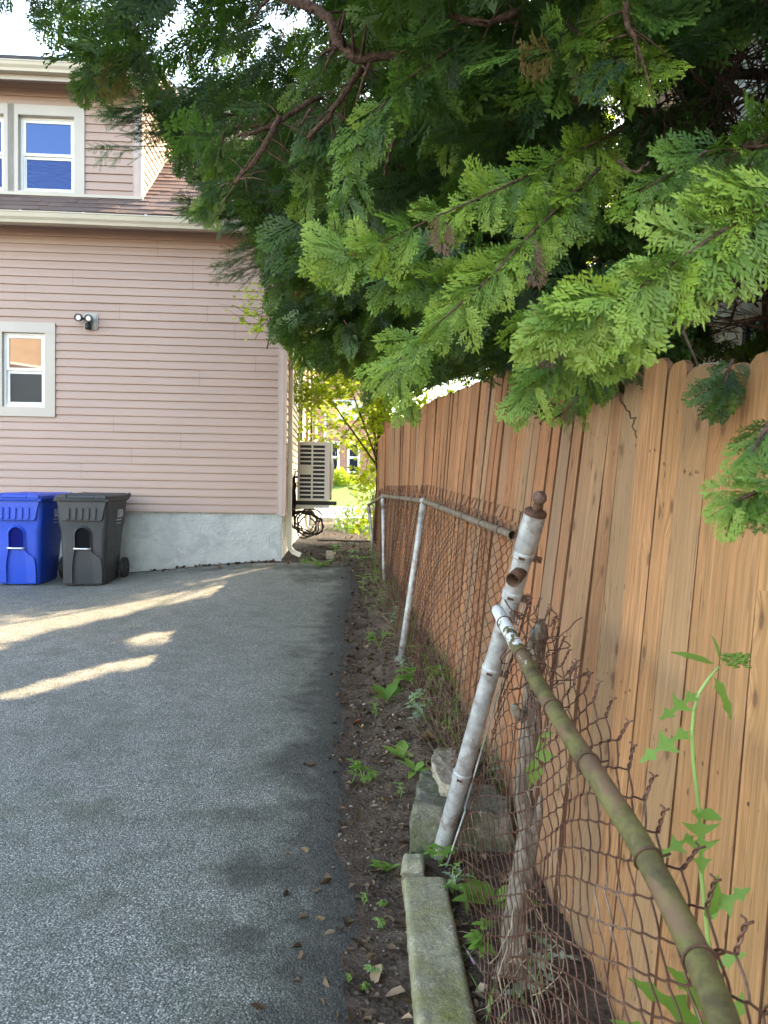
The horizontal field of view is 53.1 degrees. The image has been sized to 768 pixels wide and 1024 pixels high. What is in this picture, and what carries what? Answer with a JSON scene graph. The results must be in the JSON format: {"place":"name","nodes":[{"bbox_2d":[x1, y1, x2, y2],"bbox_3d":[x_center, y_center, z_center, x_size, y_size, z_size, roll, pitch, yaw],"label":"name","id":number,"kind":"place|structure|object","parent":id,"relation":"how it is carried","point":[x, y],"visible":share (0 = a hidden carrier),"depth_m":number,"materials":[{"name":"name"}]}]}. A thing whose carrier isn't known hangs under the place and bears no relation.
{"place":"outdoors","nodes":[
{"label":"outdoors","id":0,"kind":"place"},
{"bbox_2d":[0,563,359,1023],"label":"driveway","id":1,"kind":"structure","parent":0,"point":[159,729],"depth_m":3.40,"materials":[{"name":"grey asphalt"}]},
{"bbox_2d":[0,491,71,583],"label":"recycling bin","id":2,"kind":"object","parent":1,"relation":"on","point":[30,536],"visible":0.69,"depth_m":8.55,"materials":[{"name":"blue plastic"}]},
{"bbox_2d":[53,492,130,584],"bbox_3d":[-3.369,0.286,8.931,0.620,1.022,0.976,1,2,-3],"label":"rubbish bin","id":3,"kind":"object","parent":1,"relation":"on","point":[91,524],"visible":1,"depth_m":8.55,"materials":[{"name":"grey plastic"}]},
{"bbox_2d":[0,0,641,416],"label":"sky","id":4,"kind":"structure","parent":0,"point":[14,38],"materials":[{"name":"white"}]},
{"bbox_2d":[317,509,365,514],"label":"street","id":5,"kind":"structure","parent":0,"point":[326,511],"depth_m":29.82,"materials":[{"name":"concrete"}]},
{"bbox_2d":[317,507,374,515],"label":"street kerb","id":6,"kind":"structure","parent":5,"relation":"on","point":[340,508],"depth_m":32.92,"materials":[{"name":"concrete"}]},
{"bbox_2d":[317,515,365,521],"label":"sidewalk","id":7,"kind":"structure","parent":0,"point":[325,518],"depth_m":22.43,"materials":[{"name":"concrete"}]},
{"bbox_2d":[329,483,375,506],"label":"lawn","id":8,"kind":"structure","parent":0,"point":[341,495],"depth_m":37.75,"materials":[{"name":"green plant"}]},
{"bbox_2d":[333,466,357,485],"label":"bush","id":9,"kind":"object","parent":8,"relation":"on","point":[339,475],"visible":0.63,"depth_m":40.69,"materials":[{"name":"green plant"}]},
{"bbox_2d":[129,521,615,1023],"bbox_3d":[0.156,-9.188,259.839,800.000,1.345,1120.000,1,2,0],"label":"ground","id":10,"kind":"structure","parent":0,"point":[355,962],"depth_m":3.06,"materials":[{"name":"soil"}]},
{"bbox_2d":[0,54,337,572],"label":"house","id":11,"kind":"structure","parent":10,"relation":"on","point":[163,394],"depth_m":9.51,"materials":[{"name":"plastic"}]},
{"bbox_2d":[0,103,13,190],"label":"window","id":12,"kind":"structure","parent":11,"relation":"in","point":[4,119],"depth_m":9.31,"materials":[{"name":"white plastic"}]},
{"bbox_2d":[0,321,55,416],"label":"window","id":13,"kind":"structure","parent":11,"relation":"in","point":[25,347],"depth_m":9.45,"materials":[{"name":"white plastic"}]},
{"bbox_2d":[8,103,84,196],"bbox_3d":[-4.105,-4.359,9.396,0.911,1.146,0.136,1,2,-3],"label":"window","id":14,"kind":"structure","parent":11,"relation":"in","point":[41,132],"depth_m":9.40,"materials":[{"name":"white plastic"}]},
{"bbox_2d":[74,313,97,329],"bbox_3d":[-3.638,-2.338,9.387,0.249,0.211,0.146,1,2,-4],"label":"security light","id":15,"kind":"object","parent":11,"relation":"attached to","point":[90,321],"visible":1,"depth_m":9.39,"materials":[{"name":"white metal"}]},
{"bbox_2d":[298,371,302,441],"bbox_3d":[-1.442,-1.836,13.284,0.034,1.400,1.100,1,2,-3],"label":"window","id":16,"kind":"structure","parent":11,"relation":"in","point":[300,435],"depth_m":13.65,"materials":[{"name":"glass"}]},
{"bbox_2d":[292,442,336,516],"bbox_3d":[-1.002,-0.461,10.978,0.660,1.029,0.975,1,2,-3],"label":"air conditioner","id":17,"kind":"object","parent":11,"relation":"attached to","point":[315,475],"visible":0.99,"depth_m":10.51,"materials":[{"name":"beige metal"}]},
{"bbox_2d":[292,508,324,538],"bbox_3d":[-1.078,0.159,10.679,0.504,0.412,0.359,1,2,0],"label":"hose coil","id":18,"kind":"object","parent":17,"relation":"hanging from","point":[298,528],"visible":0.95,"depth_m":10.63,"materials":[{"name":"black rubber"}]},
{"bbox_2d":[85,79,369,290],"bbox_3d":[-0.399,-1.097,6.235,3.607,4.602,1.775,1,2,0],"label":"yew tree","id":19,"kind":"object","parent":10,"relation":"on","point":[137,109],"visible":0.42,"depth_m":5.75,"materials":[{"name":"green plant"}]},
{"bbox_2d":[307,557,336,566],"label":"weed","id":20,"kind":"object","parent":10,"relation":"on","point":[317,563],"visible":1,"depth_m":9.33,"materials":[{"name":"green plant"}]},
{"bbox_2d":[326,550,333,558],"bbox_3d":[-0.718,0.572,10.204,0.100,0.110,0.160,1,2,-9],"label":"brick","id":21,"kind":"object","parent":10,"relation":"on","point":[329,554],"visible":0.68,"depth_m":10.13,"materials":[{"name":"concrete"}]},
{"bbox_2d":[318,539,369,542],"bbox_3d":[-0.627,0.435,11.626,0.160,0.114,1.498,0,3,-29],"label":"plank","id":22,"kind":"object","parent":10,"relation":"on","point":[336,540],"visible":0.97,"depth_m":11.43,"materials":[{"name":"brown wood"}]},
{"bbox_2d":[329,544,360,562],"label":"weed","id":23,"kind":"object","parent":10,"relation":"on","point":[336,547],"visible":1,"depth_m":9.63,"materials":[{"name":"green plant"}]},
{"bbox_2d":[319,501,372,533],"bbox_3d":[-0.558,0.309,17.758,2.027,1.092,4.379,1,2,0],"label":"ivy","id":24,"kind":"object","parent":10,"relation":"on","point":[347,524],"visible":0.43,"depth_m":17.30,"materials":[{"name":"green plant"}]},
{"bbox_2d":[316,372,376,482],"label":"brick house","id":25,"kind":"structure","parent":10,"relation":"on","point":[343,461],"depth_m":43.86,"materials":[{"name":"red brick"}]},
{"bbox_2d":[327,441,339,471],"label":"window","id":26,"kind":"structure","parent":25,"relation":"in","point":[336,462],"depth_m":43.87,"materials":[{"name":"white plastic"}]},
{"bbox_2d":[326,400,362,420],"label":"window","id":27,"kind":"structure","parent":25,"relation":"in","point":[353,403],"depth_m":43.74,"materials":[{"name":"white"}]},
{"bbox_2d":[347,441,359,473],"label":"window","id":28,"kind":"structure","parent":25,"relation":"in","point":[351,461],"depth_m":43.88,"materials":[{"name":"white plastic"}]},
{"bbox_2d":[345,973,351,981],"bbox_3d":[-0.102,1.351,2.229,0.021,0.029,0.019,1,2,0],"label":"sprout","id":29,"kind":"object","parent":10,"relation":"on","point":[348,978],"visible":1,"depth_m":2.23,"materials":[{"name":"green plant"}]},
{"bbox_2d":[346,758,363,782],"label":"weed","id":30,"kind":"object","parent":10,"relation":"on","point":[354,768],"visible":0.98,"depth_m":3.60,"materials":[{"name":"green plant"}]},
{"bbox_2d":[336,441,376,539],"bbox_3d":[-0.099,-0.294,13.218,1.759,1.974,1.426,-1,3,-43],"label":"shrub","id":31,"kind":"object","parent":10,"relation":"on","point":[362,477],"visible":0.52,"depth_m":13.04,"materials":[{"name":"green plant"}]},
{"bbox_2d":[350,555,371,566],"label":"weed","id":32,"kind":"object","parent":10,"relation":"on","point":[365,557],"visible":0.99,"depth_m":9.22,"materials":[{"name":"green plant"}]},
{"bbox_2d":[356,574,368,596],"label":"weed","id":33,"kind":"object","parent":10,"relation":"on","point":[362,582],"visible":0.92,"depth_m":7.87,"materials":[{"name":"green plant"}]},
{"bbox_2d":[349,763,379,782],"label":"weed","id":34,"kind":"object","parent":10,"relation":"on","point":[362,767],"visible":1,"depth_m":3.57,"materials":[{"name":"green plant"}]},
{"bbox_2d":[361,892,367,904],"bbox_3d":[-0.070,1.324,2.634,0.032,0.045,0.034,1,2,0],"label":"sprout","id":35,"kind":"object","parent":10,"relation":"on","point":[363,897],"visible":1,"depth_m":2.63,"materials":[{"name":"green plant"}]},
{"bbox_2d":[360,981,370,990],"bbox_3d":[-0.054,1.352,2.187,0.034,0.030,0.037,1,2,0],"label":"sprout","id":36,"kind":"object","parent":10,"relation":"on","point":[365,984],"visible":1,"depth_m":2.19,"materials":[{"name":"green plant"}]},
{"bbox_2d":[132,533,607,1023],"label":"leaf litter","id":37,"kind":"object","parent":10,"relation":"on","point":[374,976],"visible":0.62,"depth_m":2.96,"materials":[{"name":"brown plant"}]},
{"bbox_2d":[363,963,379,972],"bbox_3d":[-0.035,1.346,2.255,0.056,0.036,0.050,1,2,0],"label":"sprout","id":38,"kind":"object","parent":10,"relation":"on","point":[370,968],"visible":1,"depth_m":2.25,"materials":[{"name":"green plant"}]},
{"bbox_2d":[369,702,380,717],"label":"weed","id":39,"kind":"object","parent":10,"relation":"on","point":[373,707],"visible":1,"depth_m":4.44,"materials":[{"name":"green plant"}]},
{"bbox_2d":[372,917,385,929],"bbox_3d":[-0.016,1.337,2.491,0.049,0.036,0.054,1,2,0],"label":"sprout","id":40,"kind":"object","parent":10,"relation":"on","point":[380,922],"visible":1,"depth_m":2.49,"materials":[{"name":"green plant"}]},
{"bbox_2d":[365,631,393,647],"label":"weed","id":41,"kind":"object","parent":10,"relation":"on","point":[369,638],"visible":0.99,"depth_m":5.90,"materials":[{"name":"green plant"}]},
{"bbox_2d":[376,899,388,906],"bbox_3d":[-0.004,1.335,2.615,0.046,0.033,0.032,1,2,0],"label":"sprout","id":42,"kind":"object","parent":10,"relation":"on","point":[383,902],"visible":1,"depth_m":2.62,"materials":[{"name":"green plant"}]},
{"bbox_2d":[0,0,767,544],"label":"cedar tree","id":43,"kind":"object","parent":10,"relation":"on","point":[490,154],"visible":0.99,"depth_m":2.19,"materials":[{"name":"green plant"}]},
{"bbox_2d":[223,279,271,348],"bbox_3d":[-1.373,-2.174,8.416,0.839,0.737,0.822,0,2,-28],"label":"leafy branch","id":44,"kind":"object","parent":43,"relation":"attached to","point":[255,327],"visible":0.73,"depth_m":8.43,"materials":[{"name":"green plant"}]},
{"bbox_2d":[370,859,400,871],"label":"weed","id":45,"kind":"object","parent":10,"relation":"on","point":[378,864],"visible":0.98,"depth_m":2.88,"materials":[{"name":"green plant"}]},
{"bbox_2d":[293,287,478,543],"bbox_3d":[0.629,-2.823,13.554,5.680,6.964,5.824,1,2,-12],"label":"maple tree","id":46,"kind":"object","parent":10,"relation":"on","point":[379,415],"visible":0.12,"depth_m":12.25,"materials":[{"name":"green plant"}]},
{"bbox_2d":[370,681,402,701],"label":"weed","id":47,"kind":"object","parent":10,"relation":"on","point":[390,690],"visible":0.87,"depth_m":4.66,"materials":[{"name":"green plant"}]},
{"bbox_2d":[384,422,390,431],"bbox_3d":[1.014,-0.159,11.393,2.735,2.678,0.196,-1,3,-44],"label":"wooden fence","id":48,"kind":"object","parent":10,"relation":"on","point":[386,425],"visible":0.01,"depth_m":10.47,"materials":[{"name":"brown wood"}]},
{"bbox_2d":[383,601,403,621],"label":"weed","id":49,"kind":"object","parent":10,"relation":"on","point":[392,612],"visible":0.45,"depth_m":6.49,"materials":[{"name":"green plant"}]},
{"bbox_2d":[385,985,404,996],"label":"dead leaf","id":50,"kind":"object","parent":10,"relation":"on","point":[396,990],"visible":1,"depth_m":2.17,"materials":[{"name":"brown plant"}]},
{"bbox_2d":[381,740,413,757],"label":"weed","id":51,"kind":"object","parent":10,"relation":"on","point":[397,751],"visible":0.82,"depth_m":3.80,"materials":[{"name":"green plant"}]},
{"bbox_2d":[393,782,406,797],"bbox_3d":[0.065,1.217,3.371,0.058,0.074,0.053,3,3,38],"label":"sprout","id":52,"kind":"object","parent":10,"relation":"on","point":[400,787],"visible":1,"depth_m":3.37,"materials":[{"name":"green plant"}]},
{"bbox_2d":[393,655,408,668],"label":"weed","id":53,"kind":"object","parent":10,"relation":"on","point":[400,663],"visible":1,"depth_m":5.05,"materials":[{"name":"green plant"}]},
{"bbox_2d":[400,853,425,885],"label":"kerb end","id":54,"kind":"structure","parent":10,"relation":"on","point":[413,865],"depth_m":2.76,"materials":[{"name":"concrete"}]},
{"bbox_2d":[397,757,430,778],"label":"weed","id":55,"kind":"object","parent":10,"relation":"on","point":[415,768],"visible":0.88,"depth_m":3.57,"materials":[{"name":"green plant"}]},
{"bbox_2d":[401,688,439,723],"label":"weed","id":56,"kind":"object","parent":10,"relation":"on","point":[414,705],"visible":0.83,"depth_m":4.09,"materials":[{"name":"green plant"}]},
{"bbox_2d":[393,664,452,694],"bbox_3d":[0.230,0.985,4.465,0.390,0.212,0.262,2,3,29],"label":"weed","id":57,"kind":"object","parent":10,"relation":"on","point":[410,670],"visible":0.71,"depth_m":4.45,"materials":[{"name":"green plant"}]},
{"bbox_2d":[421,729,437,740],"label":"dead leaf","id":58,"kind":"object","parent":10,"relation":"on","point":[430,735],"visible":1,"depth_m":3.83,"materials":[{"name":"brown plant"}]},
{"bbox_2d":[402,877,476,1023],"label":"kerb","id":59,"kind":"structure","parent":10,"relation":"on","point":[440,992],"depth_m":2.23,"materials":[{"name":"concrete"}]},
{"bbox_2d":[423,843,459,867],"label":"weed","id":60,"kind":"object","parent":10,"relation":"on","point":[433,852],"visible":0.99,"depth_m":2.81,"materials":[{"name":"green plant"}]},
{"bbox_2d":[327,564,560,1023],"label":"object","id":61,"kind":"structure","parent":10,"relation":"on","point":[395,967],"depth_m":3.11,"materials":[{"name":"brown soil"}]},
{"bbox_2d":[431,747,456,796],"bbox_3d":[0.261,1.127,3.237,0.125,0.153,0.476,1,2,0],"label":"concrete chunk","id":62,"kind":"object","parent":10,"relation":"on","point":[442,765],"visible":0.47,"depth_m":3.20,"materials":[{"name":"grey concrete"}]},
{"bbox_2d":[367,485,522,767],"bbox_3d":[0.103,0.405,6.768,0.340,1.301,7.189,1,2,-6],"label":"chain link fence","id":63,"kind":"object","parent":10,"relation":"on","point":[424,504],"visible":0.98,"depth_m":4.73,"materials":[{"name":"metal"}]},
{"bbox_2d":[369,553,540,1023],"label":"undergrowth","id":64,"kind":"object","parent":10,"relation":"on","point":[465,897],"visible":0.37,"depth_m":3.83,"materials":[{"name":"green plant"}]},
{"bbox_2d":[438,861,475,894],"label":"weed","id":65,"kind":"object","parent":10,"relation":"on","point":[453,879],"visible":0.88,"depth_m":2.63,"materials":[{"name":"green plant"}]},
{"bbox_2d":[409,770,517,857],"bbox_3d":[0.326,1.255,3.118,0.456,0.324,0.470,1,2,0],"label":"boulder","id":66,"kind":"object","parent":10,"relation":"on","point":[427,811],"visible":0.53,"depth_m":2.91,"materials":[{"name":"stone"}]},
{"bbox_2d":[354,541,583,1023],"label":"dry stems","id":67,"kind":"object","parent":10,"relation":"on","point":[384,586],"visible":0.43,"depth_m":4.36,"materials":[{"name":"brown plant"}]},
{"bbox_2d":[463,918,495,959],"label":"weed","id":68,"kind":"object","parent":10,"relation":"on","point":[476,940],"visible":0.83,"depth_m":2.25,"materials":[{"name":"green plant"}]},
{"bbox_2d":[433,491,546,867],"bbox_3d":[0.318,0.694,2.673,0.123,1.547,0.619,0,3,-30],"label":"fence post","id":69,"kind":"object","parent":10,"relation":"on","point":[526,546],"visible":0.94,"depth_m":2.60,"materials":[{"name":"metal"}]},
{"bbox_2d":[448,878,545,908],"bbox_3d":[0.357,1.281,2.553,0.307,0.061,0.219,3,3,40],"label":"weed","id":70,"kind":"object","parent":10,"relation":"on","point":[474,893],"visible":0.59,"depth_m":2.58,"materials":[{"name":"green plant"}]},
{"bbox_2d":[230,0,766,390],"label":"cedar tree","id":71,"kind":"object","parent":10,"relation":"on","point":[361,319],"visible":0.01,"depth_m":6.33,"materials":[{"name":"green plant"}]},
{"bbox_2d":[494,620,548,989],"bbox_3d":[0.398,0.801,2.190,0.107,0.947,0.399,2,2,15],"label":"dead tree","id":72,"kind":"object","parent":10,"relation":"on","point":[516,711],"visible":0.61,"depth_m":2.23,"materials":[{"name":"brown plant"}]},
{"bbox_2d":[526,732,554,794],"bbox_3d":[0.438,0.710,2.145,0.076,0.197,0.046,2,2,23],"label":"leaf sprig","id":73,"kind":"object","parent":72,"relation":"attached to","point":[548,756],"visible":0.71,"depth_m":2.14,"materials":[{"name":"green plant"}]},
{"bbox_2d":[492,926,577,997],"bbox_3d":[0.405,1.256,2.135,0.208,0.163,0.162,0,2,-27],"label":"weed","id":74,"kind":"object","parent":10,"relation":"on","point":[550,978],"visible":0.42,"depth_m":2.12,"materials":[{"name":"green plant"}]},
{"bbox_2d":[486,883,596,1015],"bbox_3d":[0.395,1.183,1.980,0.233,0.529,0.438,3,3,41],"label":"dry vine","id":75,"kind":"object","parent":10,"relation":"on","point":[538,993],"visible":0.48,"depth_m":1.93,"materials":[{"name":"plant"}]},
{"bbox_2d":[377,351,767,1023],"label":"wooden fence","id":76,"kind":"object","parent":10,"relation":"on","point":[643,571],"visible":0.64,"depth_m":2.17,"materials":[{"name":"brown wood"}]},
{"bbox_2d":[452,594,767,1023],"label":"chain link fence","id":77,"kind":"object","parent":10,"relation":"on","point":[698,956],"visible":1,"depth_m":1.43,"materials":[{"name":"metal"}]},
{"bbox_2d":[586,77,654,266],"bbox_3d":[4.504,-4.231,15.431,8.874,9.929,7.923,1,2,0],"label":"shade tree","id":78,"kind":"object","parent":10,"relation":"on","point":[609,203],"depth_m":14.24,"materials":[{"name":"plant"}]},
{"bbox_2d":[610,635,751,1023],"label":"wild lettuce","id":79,"kind":"object","parent":10,"relation":"on","point":[719,899],"visible":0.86,"depth_m":1.33,"materials":[{"name":"green plant"}]},
{"bbox_2d":[647,33,767,365],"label":"neighbor house","id":80,"kind":"structure","parent":10,"relation":"on","point":[749,307],"depth_m":8.11,"materials":[{"name":"brown"}]},
{"bbox_2d":[737,303,761,363],"bbox_3d":[3.768,-1.175,7.508,0.075,1.780,1.280,1,2,0],"label":"window","id":81,"kind":"structure","parent":80,"relation":"in","point":[742,338],"depth_m":7.94,"materials":[{"name":"white plastic"}]}
]}

